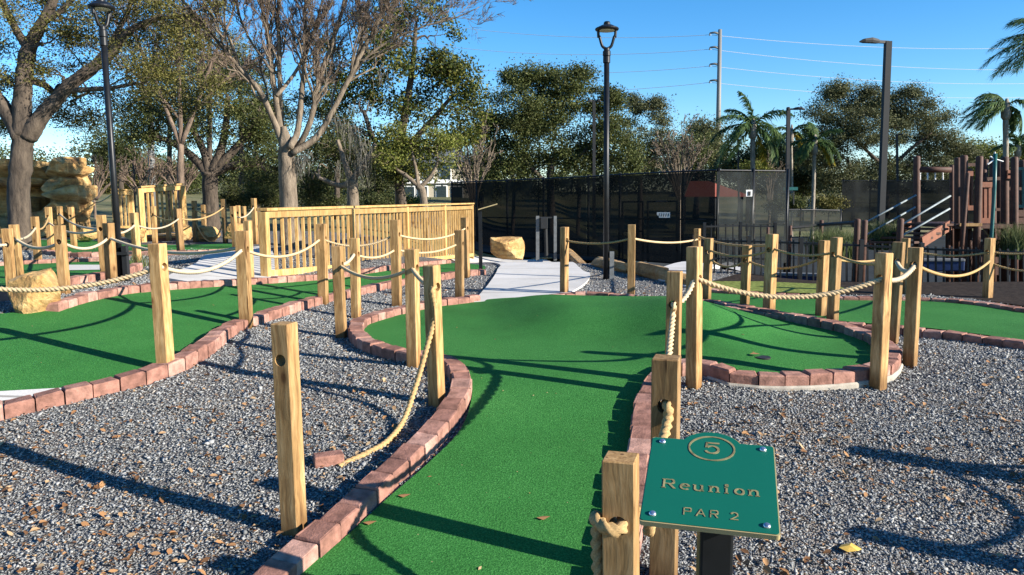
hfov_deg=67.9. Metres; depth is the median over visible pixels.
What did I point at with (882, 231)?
ornamental grass
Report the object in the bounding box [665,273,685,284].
edging stone
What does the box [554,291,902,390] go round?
brick kerb
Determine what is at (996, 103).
palm tree
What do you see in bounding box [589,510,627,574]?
rope
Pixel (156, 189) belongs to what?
wooden railing
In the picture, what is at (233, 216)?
timber post
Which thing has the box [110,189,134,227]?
wooden railing
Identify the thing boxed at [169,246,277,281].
path
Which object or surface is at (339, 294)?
timber post
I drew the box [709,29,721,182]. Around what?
utility pole
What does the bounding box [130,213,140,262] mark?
timber post
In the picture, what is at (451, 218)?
wooden railing
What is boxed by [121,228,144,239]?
sandstone block
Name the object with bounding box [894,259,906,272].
rope
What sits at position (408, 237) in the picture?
rope
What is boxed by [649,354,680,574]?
timber post
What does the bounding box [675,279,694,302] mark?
rope
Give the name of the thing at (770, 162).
bare shrub
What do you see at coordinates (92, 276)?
brick kerb
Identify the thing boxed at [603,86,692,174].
oak tree
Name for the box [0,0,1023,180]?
sky
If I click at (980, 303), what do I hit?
brick kerb
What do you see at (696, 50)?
power line
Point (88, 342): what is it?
putting green
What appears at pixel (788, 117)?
area light
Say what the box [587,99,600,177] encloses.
area light
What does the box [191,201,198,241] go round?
timber post
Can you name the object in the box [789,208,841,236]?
court fence
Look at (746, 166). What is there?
bush
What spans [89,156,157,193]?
background tree
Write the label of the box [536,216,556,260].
utility pedestal
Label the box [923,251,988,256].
rope
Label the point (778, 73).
power line
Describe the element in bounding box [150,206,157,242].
timber post
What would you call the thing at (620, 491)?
timber post
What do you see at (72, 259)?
brick kerb
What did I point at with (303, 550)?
brick kerb
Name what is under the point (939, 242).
court
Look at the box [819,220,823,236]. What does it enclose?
log bollard
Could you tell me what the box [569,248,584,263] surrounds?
edging stone
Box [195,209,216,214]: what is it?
rope
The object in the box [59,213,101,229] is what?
rope
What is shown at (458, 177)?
background tree
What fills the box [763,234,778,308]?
timber post
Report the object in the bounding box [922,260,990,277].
rope
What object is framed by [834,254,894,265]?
rope
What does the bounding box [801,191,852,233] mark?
bush
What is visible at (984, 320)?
putting green
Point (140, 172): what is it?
bare shrub
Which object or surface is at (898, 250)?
timber post
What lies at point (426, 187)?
window
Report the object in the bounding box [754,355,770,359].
golf cup
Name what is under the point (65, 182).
rock outcrop
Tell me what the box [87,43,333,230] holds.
live oak
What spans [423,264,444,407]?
timber post
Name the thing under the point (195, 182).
background tree
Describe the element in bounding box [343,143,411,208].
background tree
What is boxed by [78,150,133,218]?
bare shrub
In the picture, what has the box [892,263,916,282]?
rope
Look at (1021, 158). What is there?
background tree
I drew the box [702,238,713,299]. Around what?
timber post
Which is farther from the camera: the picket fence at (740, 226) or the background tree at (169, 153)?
the background tree at (169, 153)
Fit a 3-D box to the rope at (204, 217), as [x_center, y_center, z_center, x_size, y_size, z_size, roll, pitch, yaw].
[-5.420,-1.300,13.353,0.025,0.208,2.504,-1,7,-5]
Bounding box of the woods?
[0,134,1010,194]
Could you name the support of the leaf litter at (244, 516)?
on the gravel bed at (782, 465)
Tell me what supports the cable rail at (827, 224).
attached to the log bollard at (857, 225)
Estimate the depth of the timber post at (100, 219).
8.48 m
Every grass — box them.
[129,253,148,266]
[712,281,843,292]
[798,225,870,259]
[860,219,904,249]
[987,221,1023,259]
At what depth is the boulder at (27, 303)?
6.26 m
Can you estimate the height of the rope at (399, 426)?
0.865 m
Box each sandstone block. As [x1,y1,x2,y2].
[77,227,96,240]
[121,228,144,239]
[183,226,191,240]
[197,225,220,241]
[224,223,242,239]
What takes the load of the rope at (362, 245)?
attached to the timber post at (395, 246)
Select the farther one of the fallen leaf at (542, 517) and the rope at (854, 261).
the rope at (854, 261)
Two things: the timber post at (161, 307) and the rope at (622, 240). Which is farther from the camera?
the rope at (622, 240)
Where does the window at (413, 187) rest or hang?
in the house
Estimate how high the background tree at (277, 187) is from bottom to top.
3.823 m
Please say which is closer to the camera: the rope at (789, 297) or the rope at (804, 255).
the rope at (789, 297)
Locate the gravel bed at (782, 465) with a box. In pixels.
[0,231,1023,574]
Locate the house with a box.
[404,148,469,196]
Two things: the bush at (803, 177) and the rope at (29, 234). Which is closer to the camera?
the rope at (29, 234)
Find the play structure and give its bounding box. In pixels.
[867,152,1023,281]
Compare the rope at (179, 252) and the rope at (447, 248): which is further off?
the rope at (447, 248)
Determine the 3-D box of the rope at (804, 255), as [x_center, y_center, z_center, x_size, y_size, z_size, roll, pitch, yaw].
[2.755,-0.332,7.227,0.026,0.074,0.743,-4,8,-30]
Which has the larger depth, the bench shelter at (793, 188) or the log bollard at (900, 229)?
the bench shelter at (793, 188)
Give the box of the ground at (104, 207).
[86,178,1023,306]
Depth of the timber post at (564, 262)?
9.04 m
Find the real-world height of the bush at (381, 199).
1.433 m
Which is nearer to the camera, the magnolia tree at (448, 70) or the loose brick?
the loose brick
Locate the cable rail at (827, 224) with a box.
[792,221,853,228]
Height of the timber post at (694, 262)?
1.046 m
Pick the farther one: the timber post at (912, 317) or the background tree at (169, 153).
the background tree at (169, 153)
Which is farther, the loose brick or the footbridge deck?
the footbridge deck
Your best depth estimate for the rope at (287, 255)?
7.13 m
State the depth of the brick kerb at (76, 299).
8.07 m
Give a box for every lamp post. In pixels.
[87,0,131,281]
[595,21,618,279]
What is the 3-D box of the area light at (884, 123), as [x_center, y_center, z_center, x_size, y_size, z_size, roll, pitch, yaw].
[9.746,-3.325,20.671,1.055,6.700,0.202,-2,7,-13]
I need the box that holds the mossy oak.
[277,102,388,233]
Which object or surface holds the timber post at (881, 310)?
on the ground at (104, 207)
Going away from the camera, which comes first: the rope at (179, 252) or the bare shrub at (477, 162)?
the rope at (179, 252)
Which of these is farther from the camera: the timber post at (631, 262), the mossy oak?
the mossy oak
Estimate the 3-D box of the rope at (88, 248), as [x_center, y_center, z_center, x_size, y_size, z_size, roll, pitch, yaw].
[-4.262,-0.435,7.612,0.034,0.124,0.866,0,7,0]
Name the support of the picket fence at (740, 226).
on the mulch bed at (1009, 292)
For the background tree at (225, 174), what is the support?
on the ground at (104, 207)
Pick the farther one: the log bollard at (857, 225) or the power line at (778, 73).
the power line at (778, 73)
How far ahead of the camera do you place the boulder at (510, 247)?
16.29 m
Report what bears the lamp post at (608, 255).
on the gravel bed at (782, 465)
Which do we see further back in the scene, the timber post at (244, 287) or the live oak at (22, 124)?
the live oak at (22, 124)
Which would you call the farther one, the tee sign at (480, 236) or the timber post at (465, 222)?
the tee sign at (480, 236)
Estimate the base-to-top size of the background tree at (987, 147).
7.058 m
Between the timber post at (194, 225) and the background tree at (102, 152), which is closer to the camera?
the timber post at (194, 225)
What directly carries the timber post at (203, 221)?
on the ground at (104, 207)
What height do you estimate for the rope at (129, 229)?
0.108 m
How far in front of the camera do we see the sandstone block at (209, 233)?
15.04 m
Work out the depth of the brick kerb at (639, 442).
4.12 m
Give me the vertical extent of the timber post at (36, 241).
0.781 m
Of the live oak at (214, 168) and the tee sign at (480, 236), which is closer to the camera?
the tee sign at (480, 236)
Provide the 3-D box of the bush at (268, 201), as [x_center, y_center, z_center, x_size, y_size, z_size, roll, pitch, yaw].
[-8.394,-2.827,25.973,1.736,1.756,1.726,2,7,18]
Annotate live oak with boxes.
[0,0,247,250]
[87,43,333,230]
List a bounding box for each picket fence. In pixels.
[693,235,1023,294]
[702,222,776,266]
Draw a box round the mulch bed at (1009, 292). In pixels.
[715,267,1023,305]
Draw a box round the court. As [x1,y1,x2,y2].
[384,211,1018,281]
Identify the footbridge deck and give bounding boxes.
[147,233,192,240]
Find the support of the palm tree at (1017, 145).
on the ground at (104, 207)
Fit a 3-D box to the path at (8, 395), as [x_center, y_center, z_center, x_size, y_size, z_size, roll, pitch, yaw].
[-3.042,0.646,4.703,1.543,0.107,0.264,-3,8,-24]
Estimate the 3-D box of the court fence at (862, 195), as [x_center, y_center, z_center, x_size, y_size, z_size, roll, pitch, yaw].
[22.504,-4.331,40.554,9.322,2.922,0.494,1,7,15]
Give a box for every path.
[0,388,60,400]
[69,265,99,269]
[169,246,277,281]
[448,254,589,301]
[636,261,739,286]
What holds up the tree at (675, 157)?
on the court
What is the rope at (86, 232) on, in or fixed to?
attached to the timber post at (100, 219)
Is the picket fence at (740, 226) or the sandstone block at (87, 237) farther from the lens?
the picket fence at (740, 226)
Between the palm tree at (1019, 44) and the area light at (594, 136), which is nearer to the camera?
the palm tree at (1019, 44)
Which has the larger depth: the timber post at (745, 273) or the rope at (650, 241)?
the rope at (650, 241)
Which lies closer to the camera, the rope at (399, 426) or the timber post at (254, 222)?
the rope at (399, 426)
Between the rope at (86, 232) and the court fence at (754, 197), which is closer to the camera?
the rope at (86, 232)
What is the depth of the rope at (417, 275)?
5.02 m
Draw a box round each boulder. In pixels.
[7,268,60,313]
[490,236,524,259]
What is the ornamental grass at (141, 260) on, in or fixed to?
on the brick kerb at (92, 276)
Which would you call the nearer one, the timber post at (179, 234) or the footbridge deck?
the timber post at (179, 234)
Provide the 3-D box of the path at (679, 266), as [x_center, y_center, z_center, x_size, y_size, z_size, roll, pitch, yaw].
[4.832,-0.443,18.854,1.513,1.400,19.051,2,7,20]
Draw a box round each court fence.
[451,168,719,263]
[715,168,789,272]
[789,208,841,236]
[841,179,1009,229]
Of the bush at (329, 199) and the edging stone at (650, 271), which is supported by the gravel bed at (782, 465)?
the edging stone at (650, 271)
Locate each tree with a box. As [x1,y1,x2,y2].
[0,139,10,158]
[33,148,73,161]
[74,0,291,220]
[76,121,164,205]
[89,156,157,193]
[113,52,218,215]
[129,149,222,194]
[144,0,274,159]
[166,0,530,246]
[175,54,295,192]
[196,144,271,206]
[201,110,304,212]
[235,155,310,211]
[284,81,363,219]
[292,0,505,234]
[297,161,382,209]
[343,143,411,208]
[366,117,471,251]
[441,135,509,189]
[458,54,656,182]
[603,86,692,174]
[650,113,712,243]
[656,124,735,173]
[674,106,746,176]
[701,136,773,179]
[709,90,794,169]
[742,125,810,191]
[775,124,806,236]
[778,73,993,226]
[782,141,832,208]
[790,122,842,238]
[938,131,1023,179]
[957,92,1023,156]
[979,17,1023,82]
[988,133,1023,166]
[1009,152,1023,169]
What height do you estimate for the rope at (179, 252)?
0.133 m
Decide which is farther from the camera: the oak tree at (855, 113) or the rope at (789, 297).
the oak tree at (855, 113)
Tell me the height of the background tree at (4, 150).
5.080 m
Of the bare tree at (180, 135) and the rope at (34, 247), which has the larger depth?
the bare tree at (180, 135)
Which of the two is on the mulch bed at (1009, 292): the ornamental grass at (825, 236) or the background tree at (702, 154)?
the ornamental grass at (825, 236)
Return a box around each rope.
[0,268,149,292]
[14,238,60,249]
[21,227,35,239]
[48,222,100,233]
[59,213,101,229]
[60,237,107,249]
[101,224,134,233]
[109,237,234,254]
[139,218,178,228]
[153,214,173,220]
[162,249,242,274]
[182,207,223,219]
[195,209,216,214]
[196,222,221,241]
[250,239,319,257]
[325,236,389,246]
[337,285,437,467]
[340,265,404,279]
[344,253,354,265]
[360,250,393,258]
[401,228,464,239]
[401,244,455,253]
[411,268,422,283]
[566,238,627,244]
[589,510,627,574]
[635,238,697,243]
[639,399,673,536]
[666,301,676,354]
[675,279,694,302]
[698,235,764,246]
[698,276,882,299]
[707,249,770,256]
[710,259,745,267]
[745,256,821,269]
[774,248,834,256]
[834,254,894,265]
[842,251,905,262]
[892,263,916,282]
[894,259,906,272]
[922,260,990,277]
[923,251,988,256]
[993,263,1023,271]
[995,252,1023,254]
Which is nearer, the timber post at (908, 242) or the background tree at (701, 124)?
the timber post at (908, 242)
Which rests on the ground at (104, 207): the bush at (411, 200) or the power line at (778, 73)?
the bush at (411, 200)
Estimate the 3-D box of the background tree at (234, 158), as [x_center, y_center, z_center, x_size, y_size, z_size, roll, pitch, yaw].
[-13.323,-6.603,39.200,6.056,5.998,3.805,1,7,9]
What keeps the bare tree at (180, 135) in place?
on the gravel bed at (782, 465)
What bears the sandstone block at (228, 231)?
on the gravel bed at (782, 465)
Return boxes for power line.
[417,42,981,69]
[421,21,1003,48]
[422,82,1023,97]
[486,66,1023,83]
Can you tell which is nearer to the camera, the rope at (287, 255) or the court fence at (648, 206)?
the rope at (287, 255)
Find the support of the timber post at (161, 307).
on the ground at (104, 207)
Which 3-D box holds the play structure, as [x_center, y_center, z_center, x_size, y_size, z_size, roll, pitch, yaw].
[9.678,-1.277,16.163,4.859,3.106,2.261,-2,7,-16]
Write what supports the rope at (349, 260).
attached to the timber post at (355, 281)
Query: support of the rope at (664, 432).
attached to the timber post at (666, 385)
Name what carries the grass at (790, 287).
on the gravel bed at (782, 465)
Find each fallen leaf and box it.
[537,516,549,519]
[839,543,860,551]
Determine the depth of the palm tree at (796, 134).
43.37 m
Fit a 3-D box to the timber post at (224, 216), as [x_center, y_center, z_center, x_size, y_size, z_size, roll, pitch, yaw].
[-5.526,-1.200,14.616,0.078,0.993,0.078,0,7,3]
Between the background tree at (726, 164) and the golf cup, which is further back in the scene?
the background tree at (726, 164)
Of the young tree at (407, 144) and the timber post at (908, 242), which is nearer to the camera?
the timber post at (908, 242)
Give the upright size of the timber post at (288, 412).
1.077 m
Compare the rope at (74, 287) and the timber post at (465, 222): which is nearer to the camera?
the rope at (74, 287)
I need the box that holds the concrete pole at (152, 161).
[147,118,155,213]
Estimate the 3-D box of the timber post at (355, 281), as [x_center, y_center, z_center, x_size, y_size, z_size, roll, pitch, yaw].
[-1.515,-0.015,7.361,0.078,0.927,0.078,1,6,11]
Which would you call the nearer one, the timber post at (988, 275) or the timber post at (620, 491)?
the timber post at (620, 491)
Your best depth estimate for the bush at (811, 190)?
58.82 m
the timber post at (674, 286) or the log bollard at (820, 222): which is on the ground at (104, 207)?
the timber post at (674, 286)
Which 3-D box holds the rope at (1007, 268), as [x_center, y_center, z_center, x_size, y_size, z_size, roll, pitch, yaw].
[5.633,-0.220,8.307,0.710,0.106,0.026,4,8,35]
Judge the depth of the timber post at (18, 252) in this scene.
8.21 m
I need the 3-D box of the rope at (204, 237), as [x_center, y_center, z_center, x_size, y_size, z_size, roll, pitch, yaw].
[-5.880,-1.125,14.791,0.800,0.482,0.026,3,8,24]
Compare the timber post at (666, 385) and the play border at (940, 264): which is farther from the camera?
the play border at (940, 264)
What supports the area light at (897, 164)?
on the court
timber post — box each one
[1,228,16,286]
[8,224,23,275]
[30,217,41,259]
[44,207,54,249]
[53,225,70,293]
[56,206,63,224]
[67,207,77,246]
[96,215,106,271]
[102,223,117,282]
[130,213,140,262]
[147,243,174,362]
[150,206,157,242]
[165,211,171,240]
[173,209,184,250]
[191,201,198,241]
[201,205,206,225]
[221,199,227,242]
[230,206,237,246]
[234,231,253,328]
[236,205,240,222]
[240,206,246,222]
[243,220,253,276]
[251,198,258,243]
[271,321,306,537]
[316,224,328,304]
[331,246,346,338]
[349,238,360,317]
[390,220,401,305]
[404,249,420,367]
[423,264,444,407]
[455,230,463,296]
[461,217,469,277]
[560,227,568,291]
[602,451,638,574]
[627,224,635,293]
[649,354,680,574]
[665,270,682,355]
[685,246,702,389]
[694,228,700,245]
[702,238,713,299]
[740,245,751,304]
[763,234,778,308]
[815,240,829,315]
[826,237,842,320]
[869,252,892,390]
[889,242,905,343]
[901,238,910,293]
[902,247,922,367]
[982,238,995,301]
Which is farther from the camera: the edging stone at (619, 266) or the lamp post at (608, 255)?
the edging stone at (619, 266)
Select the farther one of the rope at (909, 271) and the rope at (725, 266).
the rope at (725, 266)
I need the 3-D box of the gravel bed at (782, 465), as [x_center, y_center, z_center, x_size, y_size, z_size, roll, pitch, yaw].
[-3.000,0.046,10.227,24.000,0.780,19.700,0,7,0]
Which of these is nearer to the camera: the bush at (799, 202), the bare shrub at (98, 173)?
the bare shrub at (98, 173)
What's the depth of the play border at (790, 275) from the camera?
13.14 m
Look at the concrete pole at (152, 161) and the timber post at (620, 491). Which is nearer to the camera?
the timber post at (620, 491)
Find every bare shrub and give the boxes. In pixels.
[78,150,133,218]
[107,143,186,217]
[150,155,199,199]
[450,110,502,182]
[766,152,784,169]
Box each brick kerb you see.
[0,257,98,265]
[0,263,142,300]
[0,269,485,420]
[42,248,234,257]
[45,260,450,311]
[252,294,479,574]
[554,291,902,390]
[616,358,717,558]
[711,288,1023,311]
[722,305,1023,349]
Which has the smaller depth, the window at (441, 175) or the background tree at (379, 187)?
the background tree at (379, 187)
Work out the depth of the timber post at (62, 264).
7.18 m
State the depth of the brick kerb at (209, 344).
5.03 m
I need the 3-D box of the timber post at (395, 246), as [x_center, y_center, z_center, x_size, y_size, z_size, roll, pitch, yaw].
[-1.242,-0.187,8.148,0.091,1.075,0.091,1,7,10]
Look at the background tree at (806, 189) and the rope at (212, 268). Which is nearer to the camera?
the rope at (212, 268)
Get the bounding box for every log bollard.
[788,225,791,271]
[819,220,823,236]
[851,219,860,281]
[861,220,867,281]
[896,218,903,261]
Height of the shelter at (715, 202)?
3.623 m
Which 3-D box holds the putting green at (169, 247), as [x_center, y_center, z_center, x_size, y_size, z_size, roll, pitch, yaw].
[-7.582,-0.750,13.756,5.947,0.003,2.600,3,8,24]
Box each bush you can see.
[218,181,269,210]
[239,180,279,222]
[297,185,346,216]
[345,189,394,218]
[380,190,435,212]
[731,159,775,171]
[789,162,823,195]
[789,167,830,197]
[789,192,817,208]
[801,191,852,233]
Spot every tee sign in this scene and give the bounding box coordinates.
[478,204,496,268]
[639,432,780,574]
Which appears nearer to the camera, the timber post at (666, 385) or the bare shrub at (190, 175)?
the timber post at (666, 385)
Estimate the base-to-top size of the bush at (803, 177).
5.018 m
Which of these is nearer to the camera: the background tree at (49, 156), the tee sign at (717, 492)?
the tee sign at (717, 492)
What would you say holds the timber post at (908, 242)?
on the mulch bed at (1009, 292)
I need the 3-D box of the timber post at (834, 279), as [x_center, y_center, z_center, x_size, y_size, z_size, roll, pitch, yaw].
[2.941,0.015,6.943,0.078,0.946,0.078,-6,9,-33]
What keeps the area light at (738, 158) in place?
on the court
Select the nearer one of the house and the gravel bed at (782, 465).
the gravel bed at (782, 465)
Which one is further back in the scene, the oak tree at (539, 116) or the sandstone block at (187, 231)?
the oak tree at (539, 116)
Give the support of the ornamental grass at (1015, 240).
on the mulch bed at (1009, 292)
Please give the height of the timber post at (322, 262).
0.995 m
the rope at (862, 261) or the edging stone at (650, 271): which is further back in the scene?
the edging stone at (650, 271)
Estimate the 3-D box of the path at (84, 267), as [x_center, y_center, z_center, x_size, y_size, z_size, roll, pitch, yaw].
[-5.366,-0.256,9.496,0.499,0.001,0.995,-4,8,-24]
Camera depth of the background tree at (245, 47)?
26.24 m
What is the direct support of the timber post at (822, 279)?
on the ground at (104, 207)
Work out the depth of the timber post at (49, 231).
12.47 m
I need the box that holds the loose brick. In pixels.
[312,450,343,468]
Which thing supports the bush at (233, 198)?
on the ground at (104, 207)
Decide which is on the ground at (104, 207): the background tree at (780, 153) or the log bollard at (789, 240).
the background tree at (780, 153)
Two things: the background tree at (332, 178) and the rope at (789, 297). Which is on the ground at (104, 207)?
the background tree at (332, 178)
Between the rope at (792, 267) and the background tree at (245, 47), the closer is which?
the rope at (792, 267)
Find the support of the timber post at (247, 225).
on the ground at (104, 207)
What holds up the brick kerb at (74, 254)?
on the ground at (104, 207)
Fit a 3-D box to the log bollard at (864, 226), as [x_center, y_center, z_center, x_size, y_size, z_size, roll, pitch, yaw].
[5.696,-0.400,12.345,0.095,1.392,0.097,0,7,0]
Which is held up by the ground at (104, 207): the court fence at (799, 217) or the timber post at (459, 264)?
the timber post at (459, 264)
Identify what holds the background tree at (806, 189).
on the ground at (104, 207)
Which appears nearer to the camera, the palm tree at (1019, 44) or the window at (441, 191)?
the palm tree at (1019, 44)
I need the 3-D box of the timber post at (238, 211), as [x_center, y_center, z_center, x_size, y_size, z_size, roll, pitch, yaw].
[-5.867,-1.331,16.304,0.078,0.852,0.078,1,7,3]
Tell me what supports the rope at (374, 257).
attached to the timber post at (355, 281)
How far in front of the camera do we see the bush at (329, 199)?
29.53 m
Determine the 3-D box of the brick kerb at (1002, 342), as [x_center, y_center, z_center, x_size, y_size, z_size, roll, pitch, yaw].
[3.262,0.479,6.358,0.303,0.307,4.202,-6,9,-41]
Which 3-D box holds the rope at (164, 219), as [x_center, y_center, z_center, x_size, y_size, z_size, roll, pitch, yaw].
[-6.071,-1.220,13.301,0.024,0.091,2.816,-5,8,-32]
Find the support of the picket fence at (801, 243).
on the mulch bed at (1009, 292)
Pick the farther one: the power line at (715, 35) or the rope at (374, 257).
the power line at (715, 35)
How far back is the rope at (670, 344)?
4.29 m
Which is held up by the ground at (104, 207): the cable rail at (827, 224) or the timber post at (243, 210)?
the timber post at (243, 210)
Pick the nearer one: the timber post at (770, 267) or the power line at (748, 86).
the timber post at (770, 267)
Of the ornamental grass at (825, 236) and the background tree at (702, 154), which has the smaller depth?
the ornamental grass at (825, 236)
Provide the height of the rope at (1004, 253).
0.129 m
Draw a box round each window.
[404,186,415,196]
[416,186,427,196]
[436,185,447,196]
[440,167,451,179]
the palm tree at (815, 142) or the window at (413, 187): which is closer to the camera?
the palm tree at (815, 142)
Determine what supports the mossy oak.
on the ground at (104, 207)
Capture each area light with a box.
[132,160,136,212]
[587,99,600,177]
[737,138,738,171]
[785,107,804,239]
[859,37,891,252]
[895,134,901,179]
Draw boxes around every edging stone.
[532,257,551,259]
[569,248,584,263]
[591,257,626,272]
[624,261,668,279]
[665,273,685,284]
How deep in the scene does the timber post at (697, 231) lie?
10.99 m
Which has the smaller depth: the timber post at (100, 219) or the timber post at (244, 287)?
the timber post at (244, 287)
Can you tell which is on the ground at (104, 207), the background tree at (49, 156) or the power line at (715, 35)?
the background tree at (49, 156)
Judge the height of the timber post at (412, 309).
0.969 m
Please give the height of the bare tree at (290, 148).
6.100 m
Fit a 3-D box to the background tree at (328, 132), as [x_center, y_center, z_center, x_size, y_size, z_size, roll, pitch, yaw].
[-6.920,-5.368,29.656,3.603,5.909,2.923,0,7,0]
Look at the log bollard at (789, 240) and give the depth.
14.98 m
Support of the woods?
on the ground at (104, 207)
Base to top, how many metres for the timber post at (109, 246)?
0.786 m
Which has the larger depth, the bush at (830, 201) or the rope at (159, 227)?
the bush at (830, 201)
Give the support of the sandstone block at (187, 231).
on the gravel bed at (782, 465)
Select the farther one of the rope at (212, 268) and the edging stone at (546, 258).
the edging stone at (546, 258)
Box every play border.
[762,272,816,280]
[923,258,964,270]
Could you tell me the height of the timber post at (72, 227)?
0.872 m
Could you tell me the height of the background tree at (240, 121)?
7.121 m
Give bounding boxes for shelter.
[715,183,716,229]
[789,187,797,204]
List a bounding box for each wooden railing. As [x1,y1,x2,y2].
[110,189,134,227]
[137,183,187,241]
[256,203,473,276]
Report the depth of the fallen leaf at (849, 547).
3.16 m
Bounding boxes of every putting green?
[0,260,130,286]
[0,263,485,390]
[41,240,231,251]
[301,294,870,574]
[711,292,1023,339]
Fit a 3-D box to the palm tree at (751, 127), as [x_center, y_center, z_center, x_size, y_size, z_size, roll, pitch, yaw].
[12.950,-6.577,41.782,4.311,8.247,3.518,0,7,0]
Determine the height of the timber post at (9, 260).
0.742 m
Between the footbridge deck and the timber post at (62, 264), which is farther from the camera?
the footbridge deck
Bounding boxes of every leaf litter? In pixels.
[0,252,1023,574]
[22,296,753,569]
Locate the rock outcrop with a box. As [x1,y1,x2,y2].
[0,157,97,237]
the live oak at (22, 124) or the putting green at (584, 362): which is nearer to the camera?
the putting green at (584, 362)
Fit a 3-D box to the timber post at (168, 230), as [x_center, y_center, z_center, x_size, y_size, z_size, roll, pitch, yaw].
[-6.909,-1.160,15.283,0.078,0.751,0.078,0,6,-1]
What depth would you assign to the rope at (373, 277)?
5.72 m
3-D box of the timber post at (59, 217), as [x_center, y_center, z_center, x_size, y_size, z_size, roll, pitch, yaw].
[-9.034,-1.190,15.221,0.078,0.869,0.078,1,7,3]
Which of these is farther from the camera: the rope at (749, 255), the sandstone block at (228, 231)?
the sandstone block at (228, 231)
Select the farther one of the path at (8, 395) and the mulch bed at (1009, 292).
the mulch bed at (1009, 292)
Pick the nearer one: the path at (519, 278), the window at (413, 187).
the path at (519, 278)
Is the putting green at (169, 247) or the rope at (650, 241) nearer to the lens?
the rope at (650, 241)
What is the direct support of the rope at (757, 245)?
attached to the timber post at (770, 267)
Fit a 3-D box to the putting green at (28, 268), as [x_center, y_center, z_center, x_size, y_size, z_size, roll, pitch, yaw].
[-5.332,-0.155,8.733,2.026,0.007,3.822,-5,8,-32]
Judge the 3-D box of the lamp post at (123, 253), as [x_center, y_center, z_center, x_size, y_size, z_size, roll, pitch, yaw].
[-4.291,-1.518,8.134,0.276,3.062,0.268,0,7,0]

